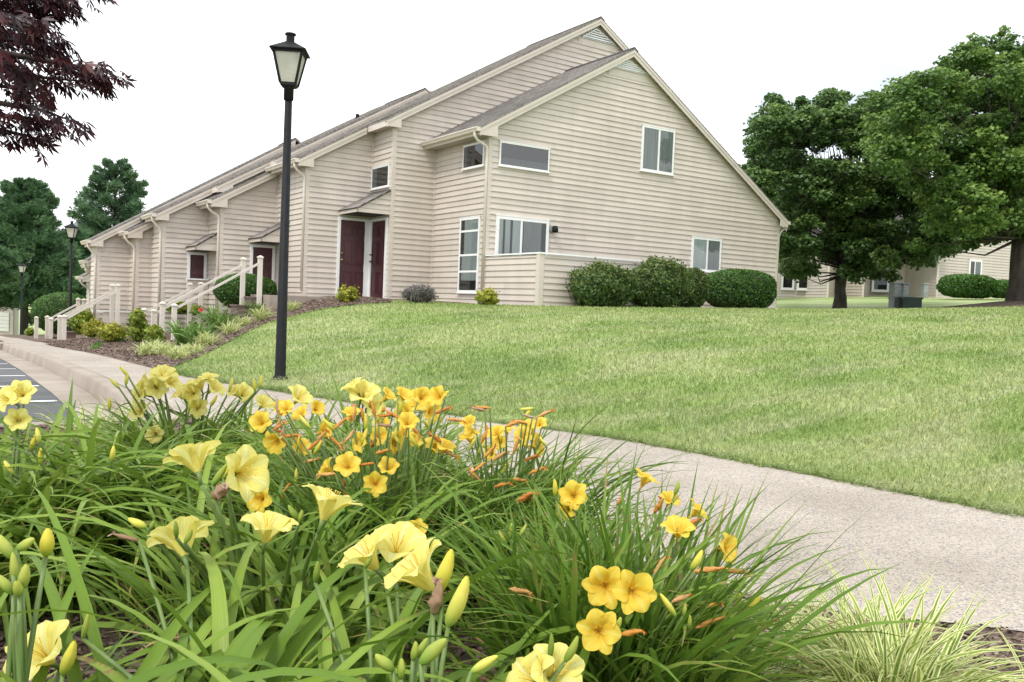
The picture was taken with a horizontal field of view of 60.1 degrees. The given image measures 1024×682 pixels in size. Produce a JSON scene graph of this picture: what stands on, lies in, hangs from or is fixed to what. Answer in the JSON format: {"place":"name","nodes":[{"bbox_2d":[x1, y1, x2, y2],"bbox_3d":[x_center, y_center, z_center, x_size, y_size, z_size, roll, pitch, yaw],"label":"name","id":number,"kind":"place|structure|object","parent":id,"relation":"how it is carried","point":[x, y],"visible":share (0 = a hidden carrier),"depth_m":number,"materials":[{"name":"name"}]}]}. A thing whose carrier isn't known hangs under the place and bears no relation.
{"place":"outdoors","nodes":[
{"label":"outdoors","id":0,"kind":"place"},
{"bbox_2d":[0,336,33,341],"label":"sidewalk","id":1,"kind":"structure","parent":0,"point":[6,339],"depth_m":24.66,"materials":[{"name":"beige concrete"}]},
{"bbox_2d":[0,359,74,422],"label":"road","id":2,"kind":"structure","parent":0,"point":[40,393],"depth_m":8.54,"materials":[{"name":"grey asphalt"}]},
{"bbox_2d":[0,350,118,418],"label":"gutter pan","id":3,"kind":"object","parent":2,"relation":"on","point":[58,387],"visible":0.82,"depth_m":9.87,"materials":[{"name":"concrete"}]},
{"bbox_2d":[0,343,167,426],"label":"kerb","id":4,"kind":"structure","parent":2,"relation":"on","point":[1,348],"depth_m":5.99,"materials":[{"name":"concrete"}]},
{"bbox_2d":[2,343,177,418],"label":"kerb","id":5,"kind":"structure","parent":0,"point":[98,386],"depth_m":9.75,"materials":[{"name":"concrete"}]},
{"bbox_2d":[0,296,1023,515],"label":"ground","id":6,"kind":"structure","parent":0,"point":[871,302],"depth_m":9.54,"materials":[{"name":"green plant"}]},
{"bbox_2d":[0,305,18,334],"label":"white garage","id":7,"kind":"structure","parent":6,"relation":"on","point":[9,323],"depth_m":55.96,"materials":[{"name":"beige plastic"}]},
{"bbox_2d":[0,312,8,330],"bbox_3d":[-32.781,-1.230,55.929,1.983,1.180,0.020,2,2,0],"label":"garage door","id":8,"kind":"structure","parent":7,"relation":"in","point":[4,321],"depth_m":55.92,"materials":[{"name":"white plastic"}]},
{"bbox_2d":[0,244,30,284],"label":"pine tree","id":9,"kind":"object","parent":6,"relation":"on","point":[10,260],"visible":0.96,"depth_m":43.68,"materials":[{"name":"green plant"}]},
{"bbox_2d":[0,222,34,311],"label":"pine tree","id":10,"kind":"object","parent":6,"relation":"on","point":[4,302],"visible":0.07,"depth_m":50.85,"materials":[{"name":"green plant"}]},
{"bbox_2d":[0,176,87,334],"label":"pine tree","id":11,"kind":"object","parent":6,"relation":"on","point":[33,235],"visible":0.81,"depth_m":50.61,"materials":[{"name":"green plant"}]},
{"bbox_2d":[28,229,91,326],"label":"pine tree","id":12,"kind":"object","parent":6,"relation":"on","point":[81,235],"visible":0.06,"depth_m":55.22,"materials":[{"name":"green plant"}]},
{"bbox_2d":[45,298,86,338],"bbox_3d":[-13.553,-0.353,26.595,1.293,1.922,0.634,1,3,-33],"label":"stair flight","id":13,"kind":"object","parent":6,"relation":"on","point":[49,321],"visible":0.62,"depth_m":26.57,"materials":[{"name":"beige wood"}]},
{"bbox_2d":[75,256,91,336],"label":"townhouse","id":14,"kind":"structure","parent":6,"relation":"on","point":[86,276],"depth_m":29.96,"materials":[{"name":"beige plastic"}]},
{"bbox_2d":[57,284,131,339],"bbox_3d":[-11.267,-0.466,24.254,2.112,2.236,0.434,1,3,-33],"label":"stair flight","id":15,"kind":"object","parent":6,"relation":"on","point":[61,327],"visible":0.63,"depth_m":24.21,"materials":[{"name":"beige wood"}]},
{"bbox_2d":[0,327,197,343],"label":"mulch bed","id":16,"kind":"object","parent":6,"relation":"on","point":[40,337],"visible":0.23,"depth_m":25.57,"materials":[{"name":"brown wood"}]},
{"bbox_2d":[17,262,26,334],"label":"lamp post","id":17,"kind":"object","parent":16,"relation":"on","point":[22,267],"visible":0.93,"depth_m":42.90,"materials":[{"name":"black metal"}]},
{"bbox_2d":[34,316,38,338],"bbox_3d":[-16.659,-0.272,30.988,0.141,1.190,0.141,1,3,-33],"label":"stair post","id":18,"kind":"object","parent":16,"relation":"on","point":[36,320],"visible":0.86,"depth_m":30.93,"materials":[{"name":"beige wood"}]},
{"bbox_2d":[30,292,86,334],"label":"bush","id":19,"kind":"object","parent":16,"relation":"on","point":[51,304],"visible":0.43,"depth_m":36.05,"materials":[{"name":"green plant"}]},
{"bbox_2d":[63,221,78,330],"bbox_3d":[-13.929,-1.877,27.933,0.372,3.800,0.372,2,2,-5],"label":"lamp post","id":20,"kind":"object","parent":16,"relation":"on","point":[71,228],"visible":0.84,"depth_m":27.88,"materials":[{"name":"black metal"}]},
{"bbox_2d":[67,307,95,334],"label":"bush","id":21,"kind":"object","parent":16,"relation":"on","point":[85,315],"visible":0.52,"depth_m":24.79,"materials":[{"name":"green plant"}]},
{"bbox_2d":[76,318,105,337],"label":"bush","id":22,"kind":"object","parent":16,"relation":"on","point":[88,329],"visible":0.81,"depth_m":24.30,"materials":[{"name":"yellow plant"}]},
{"bbox_2d":[92,322,128,341],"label":"bush","id":23,"kind":"object","parent":16,"relation":"on","point":[112,332],"visible":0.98,"depth_m":22.32,"materials":[{"name":"yellow plant"}]},
{"bbox_2d":[65,156,150,238],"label":"pine tree","id":24,"kind":"object","parent":6,"relation":"on","point":[96,216],"visible":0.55,"depth_m":64.41,"materials":[{"name":"green plant"}]},
{"bbox_2d":[141,282,203,334],"bbox_3d":[-8.908,-0.512,23.341,1.567,2.147,0.534,1,3,-33],"label":"stair flight","id":25,"kind":"object","parent":6,"relation":"on","point":[154,312],"visible":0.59,"depth_m":23.44,"materials":[{"name":"beige wood"}]},
{"bbox_2d":[80,137,300,326],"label":"townhouse","id":26,"kind":"structure","parent":6,"relation":"on","point":[121,253],"depth_m":25.37,"materials":[{"name":"beige plastic"}]},
{"bbox_2d":[190,255,203,278],"bbox_3d":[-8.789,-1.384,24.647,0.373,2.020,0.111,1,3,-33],"label":"door","id":27,"kind":"structure","parent":26,"relation":"in","point":[196,261],"depth_m":24.64,"materials":[{"name":"red wood"}]},
{"bbox_2d":[159,255,263,339],"bbox_3d":[-7.119,-0.771,21.113,2.323,2.649,0.784,1,3,-33],"label":"stair flight","id":28,"kind":"object","parent":6,"relation":"on","point":[242,274],"visible":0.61,"depth_m":21.26,"materials":[{"name":"beige wood"}]},
{"bbox_2d":[39,296,391,367],"bbox_3d":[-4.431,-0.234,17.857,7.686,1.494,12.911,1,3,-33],"label":"mulch bed","id":29,"kind":"object","parent":6,"relation":"on","point":[167,339],"visible":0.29,"depth_m":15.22,"materials":[{"name":"brown wood"}]},
{"bbox_2d":[126,308,147,327],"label":"bush","id":30,"kind":"object","parent":29,"relation":"on","point":[137,318],"visible":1,"depth_m":21.37,"materials":[{"name":"green plant"}]},
{"bbox_2d":[125,321,150,341],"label":"bush","id":31,"kind":"object","parent":29,"relation":"on","point":[136,334],"visible":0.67,"depth_m":22.01,"materials":[{"name":"green plant"}]},
{"bbox_2d":[127,338,156,356],"bbox_3d":[-5.389,0.084,13.100,0.636,0.282,0.566,4,3,44],"label":"liriope","id":32,"kind":"object","parent":29,"relation":"on","point":[144,349],"visible":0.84,"depth_m":13.04,"materials":[{"name":"green plant"}]},
{"bbox_2d":[144,323,165,343],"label":"bush","id":33,"kind":"object","parent":29,"relation":"on","point":[151,332],"visible":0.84,"depth_m":17.68,"materials":[{"name":"green plant"}]},
{"bbox_2d":[151,339,180,354],"bbox_3d":[-5.013,0.090,12.828,0.555,0.247,0.571,1,3,-33],"label":"liriope","id":34,"kind":"object","parent":29,"relation":"on","point":[159,348],"visible":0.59,"depth_m":12.77,"materials":[{"name":"green plant"}]},
{"bbox_2d":[160,343,195,358],"bbox_3d":[-4.442,0.126,11.830,0.507,0.262,0.598,3,2,7],"label":"liriope","id":35,"kind":"object","parent":29,"relation":"on","point":[178,353],"visible":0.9,"depth_m":11.80,"materials":[{"name":"green plant"}]},
{"bbox_2d":[166,301,192,314],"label":"bush","id":36,"kind":"object","parent":29,"relation":"on","point":[182,310],"visible":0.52,"depth_m":23.82,"materials":[{"name":"green plant"}]},
{"bbox_2d":[155,316,213,344],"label":"daylily","id":37,"kind":"object","parent":29,"relation":"on","point":[179,338],"visible":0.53,"depth_m":14.47,"materials":[{"name":"green plant"}]},
{"bbox_2d":[178,342,208,353],"bbox_3d":[-4.568,0.096,12.617,0.507,0.190,0.416,1,2,-22],"label":"liriope","id":38,"kind":"object","parent":29,"relation":"on","point":[196,348],"visible":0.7,"depth_m":12.57,"materials":[{"name":"green plant"}]},
{"bbox_2d":[172,320,220,344],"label":"daylily","id":39,"kind":"object","parent":29,"relation":"on","point":[190,338],"visible":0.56,"depth_m":14.12,"materials":[{"name":"green plant"}]},
{"bbox_2d":[191,330,224,345],"bbox_3d":[-4.673,-0.057,13.701,0.615,0.296,0.657,2,2,-18],"label":"liriope","id":40,"kind":"object","parent":29,"relation":"on","point":[202,339],"visible":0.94,"depth_m":13.64,"materials":[{"name":"green plant"}]},
{"bbox_2d":[185,300,248,332],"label":"daylily","id":41,"kind":"object","parent":29,"relation":"on","point":[213,318],"visible":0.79,"depth_m":17.54,"materials":[{"name":"green plant"}]},
{"bbox_2d":[215,317,242,334],"bbox_3d":[-4.963,-0.276,15.538,0.646,0.328,0.669,1,3,-33],"label":"liriope","id":42,"kind":"object","parent":29,"relation":"on","point":[227,329],"visible":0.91,"depth_m":15.47,"materials":[{"name":"green plant"}]},
{"bbox_2d":[231,313,255,326],"bbox_3d":[-5.394,-0.421,17.679,0.594,0.284,0.680,1,3,-33],"label":"liriope","id":43,"kind":"object","parent":29,"relation":"on","point":[245,322],"visible":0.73,"depth_m":17.66,"materials":[{"name":"green plant"}]},
{"bbox_2d":[212,272,277,307],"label":"bush","id":44,"kind":"object","parent":29,"relation":"on","point":[228,292],"visible":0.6,"depth_m":22.33,"materials":[{"name":"green plant"}]},
{"bbox_2d":[240,300,264,313],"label":"daylily","id":45,"kind":"object","parent":29,"relation":"on","point":[257,308],"visible":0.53,"depth_m":21.25,"materials":[{"name":"green plant"}]},
{"bbox_2d":[243,303,275,320],"bbox_3d":[-5.260,-0.620,18.492,0.906,0.418,0.748,2,2,-17],"label":"liriope","id":46,"kind":"object","parent":29,"relation":"on","point":[257,315],"visible":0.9,"depth_m":18.48,"materials":[{"name":"green plant"}]},
{"bbox_2d":[287,300,303,310],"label":"liriope","id":47,"kind":"object","parent":29,"relation":"on","point":[292,306],"visible":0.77,"depth_m":19.51,"materials":[{"name":"green plant"}]},
{"bbox_2d":[335,284,359,302],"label":"bush","id":48,"kind":"object","parent":29,"relation":"on","point":[347,294],"visible":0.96,"depth_m":20.10,"materials":[{"name":"yellow plant"}]},
{"bbox_2d":[140,87,431,331],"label":"townhouse","id":49,"kind":"structure","parent":6,"relation":"on","point":[237,212],"depth_m":24.32,"materials":[{"name":"beige plastic"}]},
{"bbox_2d":[253,247,271,278],"bbox_3d":[-6.915,-1.557,24.437,0.541,2.036,0.053,1,3,-33],"label":"door","id":50,"kind":"structure","parent":49,"relation":"in","point":[266,253],"depth_m":24.44,"materials":[{"name":"red wood"}]},
{"bbox_2d":[269,32,309,379],"bbox_3d":[-2.419,-1.319,9.432,0.379,3.871,0.379,2,2,-5],"label":"lamp post","id":51,"kind":"object","parent":6,"relation":"on","point":[290,56],"visible":0.93,"depth_m":9.38,"materials":[{"name":"black metal"}]},
{"bbox_2d":[400,283,438,302],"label":"bush","id":52,"kind":"object","parent":6,"relation":"on","point":[422,293],"visible":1,"depth_m":19.79,"materials":[{"name":"plant"}]},
{"bbox_2d":[474,284,499,304],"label":"bush","id":53,"kind":"object","parent":6,"relation":"on","point":[485,297],"visible":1,"depth_m":18.86,"materials":[{"name":"yellow plant"}]},
{"bbox_2d":[228,16,790,312],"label":"townhouse","id":54,"kind":"structure","parent":6,"relation":"on","point":[594,137],"depth_m":23.15,"materials":[{"name":"beige plastic"}]},
{"bbox_2d":[339,220,364,295],"bbox_3d":[-4.196,-2.167,23.460,0.785,2.030,0.111,1,3,-33],"label":"door","id":55,"kind":"structure","parent":54,"relation":"in","point":[352,232],"depth_m":23.45,"materials":[{"name":"red wood"}]},
{"bbox_2d":[369,220,384,297],"bbox_3d":[-3.555,-2.134,23.278,0.111,2.030,0.920,1,3,-33],"label":"door","id":56,"kind":"structure","parent":54,"relation":"in","point":[378,230],"depth_m":23.26,"materials":[{"name":"red wood"}]},
{"bbox_2d":[370,163,390,190],"bbox_3d":[-3.451,-4.289,23.198,0.080,0.614,1.129,1,3,-33],"label":"window","id":57,"kind":"structure","parent":54,"relation":"in","point":[380,175],"depth_m":23.17,"materials":[{"name":"grey glass"}]},
{"bbox_2d":[456,215,481,293],"bbox_3d":[-1.058,-2.108,21.751,0.080,1.888,1.016,1,3,-33],"label":"window","id":58,"kind":"structure","parent":54,"relation":"in","point":[470,227],"depth_m":21.73,"materials":[{"name":"white plastic"}]},
{"bbox_2d":[461,140,485,170],"bbox_3d":[-0.937,-4.521,21.622,0.080,0.619,1.052,1,3,-33],"label":"window","id":59,"kind":"structure","parent":54,"relation":"in","point":[473,153],"depth_m":21.61,"materials":[{"name":"grey glass"}]},
{"bbox_2d":[494,214,549,256],"bbox_3d":[0.235,-1.984,21.722,1.609,2.102,0.080,1,3,-33],"label":"window","id":60,"kind":"structure","parent":54,"relation":"in","point":[513,234],"depth_m":21.65,"materials":[{"name":"white plastic"}]},
{"bbox_2d":[497,140,550,173],"bbox_3d":[0.311,-4.488,21.607,1.514,0.621,0.080,1,3,-33],"label":"window","id":61,"kind":"structure","parent":54,"relation":"in","point":[513,155],"depth_m":21.58,"materials":[{"name":"white plastic"}]},
{"bbox_2d":[639,124,675,175],"bbox_3d":[3.948,-5.154,23.943,1.230,1.252,0.080,1,3,-33],"label":"window","id":62,"kind":"structure","parent":54,"relation":"in","point":[657,143],"depth_m":23.93,"materials":[{"name":"white plastic"}]},
{"bbox_2d":[690,236,722,272],"bbox_3d":[5.519,-2.443,25.150,1.213,0.989,0.080,1,3,-33],"label":"window","id":63,"kind":"structure","parent":54,"relation":"in","point":[705,251],"depth_m":25.14,"materials":[{"name":"white plastic"}]},
{"bbox_2d":[0,417,1023,681],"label":"flower bed","id":64,"kind":"object","parent":6,"relation":"on","point":[994,635],"visible":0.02,"depth_m":2.37,"materials":[{"name":"brown wood"}]},
{"bbox_2d":[0,0,137,170],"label":"purple maple","id":65,"kind":"object","parent":64,"relation":"on","point":[31,34],"visible":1,"depth_m":2.72,"materials":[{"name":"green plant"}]},
{"bbox_2d":[31,395,165,444],"bbox_3d":[-2.469,0.438,5.260,0.979,0.362,0.978,1,3,-33],"label":"daylily","id":66,"kind":"object","parent":64,"relation":"on","point":[83,417],"visible":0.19,"depth_m":5.31,"materials":[{"name":"green plant"}]},
{"bbox_2d":[0,380,243,655],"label":"daylily","id":67,"kind":"object","parent":64,"relation":"on","point":[19,419],"visible":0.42,"depth_m":2.46,"materials":[{"name":"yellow plant"}]},
{"bbox_2d":[3,364,346,526],"bbox_3d":[-1.367,0.412,3.648,1.378,0.630,1.351,1,3,-33],"label":"daylily","id":68,"kind":"object","parent":64,"relation":"on","point":[161,381],"visible":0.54,"depth_m":3.60,"materials":[{"name":"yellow plant"}]},
{"bbox_2d":[0,400,350,645],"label":"daylily","id":69,"kind":"object","parent":64,"relation":"on","point":[113,455],"visible":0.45,"depth_m":2.49,"materials":[{"name":"green plant"}]},
{"bbox_2d":[0,528,453,681],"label":"daylily","id":70,"kind":"object","parent":64,"relation":"on","point":[33,653],"visible":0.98,"depth_m":1.34,"materials":[{"name":"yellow plant"}]},
{"bbox_2d":[0,419,602,681],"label":"daylily","id":71,"kind":"object","parent":64,"relation":"on","point":[244,470],"visible":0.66,"depth_m":1.92,"materials":[{"name":"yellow plant"}]},
{"bbox_2d":[132,361,513,550],"bbox_3d":[-0.605,0.434,3.331,1.419,0.669,1.484,3,2,6],"label":"daylily","id":72,"kind":"object","parent":64,"relation":"on","point":[364,391],"visible":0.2,"depth_m":3.24,"materials":[{"name":"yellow plant"}]},
{"bbox_2d":[0,486,650,681],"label":"daylily","id":73,"kind":"object","parent":64,"relation":"on","point":[286,645],"visible":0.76,"depth_m":1.52,"materials":[{"name":"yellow plant"}]},
{"bbox_2d":[81,521,607,681],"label":"daylily","id":74,"kind":"object","parent":64,"relation":"on","point":[409,543],"visible":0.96,"depth_m":1.40,"materials":[{"name":"yellow plant"}]},
{"bbox_2d":[122,385,650,655],"bbox_3d":[-0.347,0.458,2.572,1.534,0.701,1.451,1,3,-33],"label":"daylily","id":75,"kind":"object","parent":64,"relation":"on","point":[376,478],"visible":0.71,"depth_m":2.50,"materials":[{"name":"green plant"}]},
{"bbox_2d":[286,400,695,617],"bbox_3d":[-0.056,0.486,2.723,1.255,0.655,1.362,3,2,15],"label":"daylily","id":76,"kind":"object","parent":64,"relation":"on","point":[524,433],"visible":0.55,"depth_m":2.69,"materials":[{"name":"green plant"}]},
{"bbox_2d":[301,433,951,681],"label":"daylily","id":77,"kind":"object","parent":64,"relation":"on","point":[650,600],"visible":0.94,"depth_m":1.69,"materials":[{"name":"green plant"}]},
{"bbox_2d":[437,523,884,681],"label":"daylily","id":78,"kind":"object","parent":64,"relation":"on","point":[715,656],"visible":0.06,"depth_m":1.89,"materials":[{"name":"green plant"}]},
{"bbox_2d":[731,581,963,681],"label":"liriope","id":79,"kind":"object","parent":64,"relation":"on","point":[808,628],"visible":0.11,"depth_m":2.17,"materials":[{"name":"green plant"}]},
{"bbox_2d":[736,546,1023,681],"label":"liriope","id":80,"kind":"object","parent":64,"relation":"on","point":[893,654],"visible":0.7,"depth_m":1.95,"materials":[{"name":"green plant"}]},
{"bbox_2d":[923,623,1023,681],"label":"liriope","id":81,"kind":"object","parent":64,"relation":"on","point":[1014,654],"visible":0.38,"depth_m":1.86,"materials":[{"name":"green plant"}]},
{"bbox_2d":[383,298,705,307],"bbox_3d":[3.128,-0.898,22.827,12.594,0.228,4.614,2,2,-20],"label":"mulch bed","id":82,"kind":"object","parent":6,"relation":"on","point":[457,302],"visible":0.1,"depth_m":22.06,"materials":[{"name":"brown soil"}]},
{"bbox_2d":[677,266,709,307],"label":"bush","id":83,"kind":"object","parent":82,"relation":"on","point":[699,284],"visible":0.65,"depth_m":21.83,"materials":[{"name":"green plant"}]},
{"bbox_2d":[706,268,776,308],"bbox_3d":[6.109,-1.386,23.773,1.942,1.133,1.392,2,2,0],"label":"bush","id":84,"kind":"object","parent":82,"relation":"on","point":[738,288],"visible":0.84,"depth_m":23.27,"materials":[{"name":"green plant"}]},
{"bbox_2d":[484,252,644,306],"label":"patio wall","id":85,"kind":"structure","parent":6,"relation":"on","point":[535,278],"depth_m":19.78,"materials":[{"name":"beige plastic"}]},
{"bbox_2d":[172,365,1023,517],"bbox_3d":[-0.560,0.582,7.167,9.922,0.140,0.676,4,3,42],"label":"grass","id":86,"kind":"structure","parent":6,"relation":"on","point":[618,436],"depth_m":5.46,"materials":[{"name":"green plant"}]},
{"bbox_2d":[565,257,640,306],"bbox_3d":[2.008,-1.267,19.595,1.752,1.140,1.782,1,3,-33],"label":"bush","id":87,"kind":"object","parent":6,"relation":"on","point":[600,284],"visible":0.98,"depth_m":19.08,"materials":[{"name":"green plant"}]},
{"bbox_2d":[628,254,694,307],"bbox_3d":[3.357,-1.362,20.404,1.612,1.260,1.610,1,3,-33],"label":"bush","id":88,"kind":"object","parent":6,"relation":"on","point":[663,282],"visible":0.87,"depth_m":19.93,"materials":[{"name":"green plant"}]},
{"bbox_2d":[738,159,812,263],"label":"deciduous tree","id":89,"kind":"object","parent":6,"relation":"on","point":[772,193],"visible":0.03,"depth_m":42.60,"materials":[{"name":"green plant"}]},
{"bbox_2d":[741,87,970,308],"bbox_3d":[13.094,-5.391,33.100,10.167,9.124,6.635,2,2,3],"label":"maple tree","id":90,"kind":"object","parent":6,"relation":"on","point":[850,208],"visible":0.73,"depth_m":31.18,"materials":[{"name":"green plant"}]},
{"bbox_2d":[887,297,898,308],"bbox_3d":[13.720,-1.346,31.643,0.374,0.454,0.560,2,2,0],"label":"utility cabinet","id":91,"kind":"object","parent":6,"relation":"on","point":[893,302],"visible":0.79,"depth_m":31.46,"materials":[{"name":"grey metal"}]},
{"bbox_2d":[777,215,1010,297],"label":"background house","id":92,"kind":"structure","parent":6,"relation":"on","point":[995,265],"depth_m":47.14,"materials":[{"name":"beige plastic"}]},
{"bbox_2d":[780,275,794,289],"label":"window","id":93,"kind":"structure","parent":92,"relation":"in","point":[786,284],"depth_m":49.02,"materials":[{"name":"white plastic"}]},
{"bbox_2d":[797,275,806,290],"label":"window","id":94,"kind":"structure","parent":92,"relation":"in","point":[802,286],"depth_m":48.67,"materials":[{"name":"white plastic"}]},
{"bbox_2d":[871,268,888,292],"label":"window","id":95,"kind":"structure","parent":92,"relation":"in","point":[877,286],"depth_m":47.88,"materials":[{"name":"white plastic"}]},
{"bbox_2d":[968,259,982,274],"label":"window","id":96,"kind":"structure","parent":92,"relation":"in","point":[975,266],"depth_m":46.48,"materials":[{"name":"white plastic"}]},
{"bbox_2d":[889,282,902,296],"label":"air conditioner","id":97,"kind":"object","parent":6,"relation":"on","point":[895,289],"visible":0.96,"depth_m":45.50,"materials":[{"name":"grey metal"}]},
{"bbox_2d":[901,283,910,296],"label":"air conditioner","id":98,"kind":"object","parent":6,"relation":"on","point":[905,289],"visible":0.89,"depth_m":45.29,"materials":[{"name":"grey metal"}]},
{"bbox_2d":[899,297,922,307],"bbox_3d":[14.043,-1.328,31.393,0.679,0.448,0.860,2,2,0],"label":"transformer box","id":99,"kind":"object","parent":6,"relation":"on","point":[910,302],"visible":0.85,"depth_m":30.99,"materials":[{"name":"green paint"}]},
{"bbox_2d":[936,273,999,298],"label":"hedge","id":100,"kind":"object","parent":6,"relation":"on","point":[971,286],"visible":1,"depth_m":41.45,"materials":[{"name":"green plant"}]},
{"bbox_2d":[946,301,1023,306],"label":"mulch ring","id":101,"kind":"object","parent":6,"relation":"on","point":[1007,303],"visible":0.89,"depth_m":25.45,"materials":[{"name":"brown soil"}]},
{"bbox_2d":[854,25,1023,300],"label":"maple tree","id":102,"kind":"object","parent":101,"relation":"on","point":[977,199],"visible":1,"depth_m":23.78,"materials":[{"name":"green plant"}]},
{"bbox_2d":[992,279,1008,298],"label":"hedge","id":103,"kind":"object","parent":6,"relation":"on","point":[1003,285],"visible":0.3,"depth_m":42.06,"materials":[{"name":"green plant"}]},
{"bbox_2d":[0,0,1023,230],"label":"sky","id":104,"kind":"structure","parent":0,"point":[207,100],"materials":[{"name":"white"}]},
{"bbox_2d":[10,343,1023,630],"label":"sidewalk","id":105,"kind":"structure","parent":0,"point":[966,551],"depth_m":3.97,"materials":[{"name":"beige concrete"}]},
{"bbox_2d":[921,283,929,297],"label":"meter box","id":106,"kind":"object","parent":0,"point":[924,290],"visible":0.98,"depth_m":44.99,"materials":[{"name":"grey metal"}]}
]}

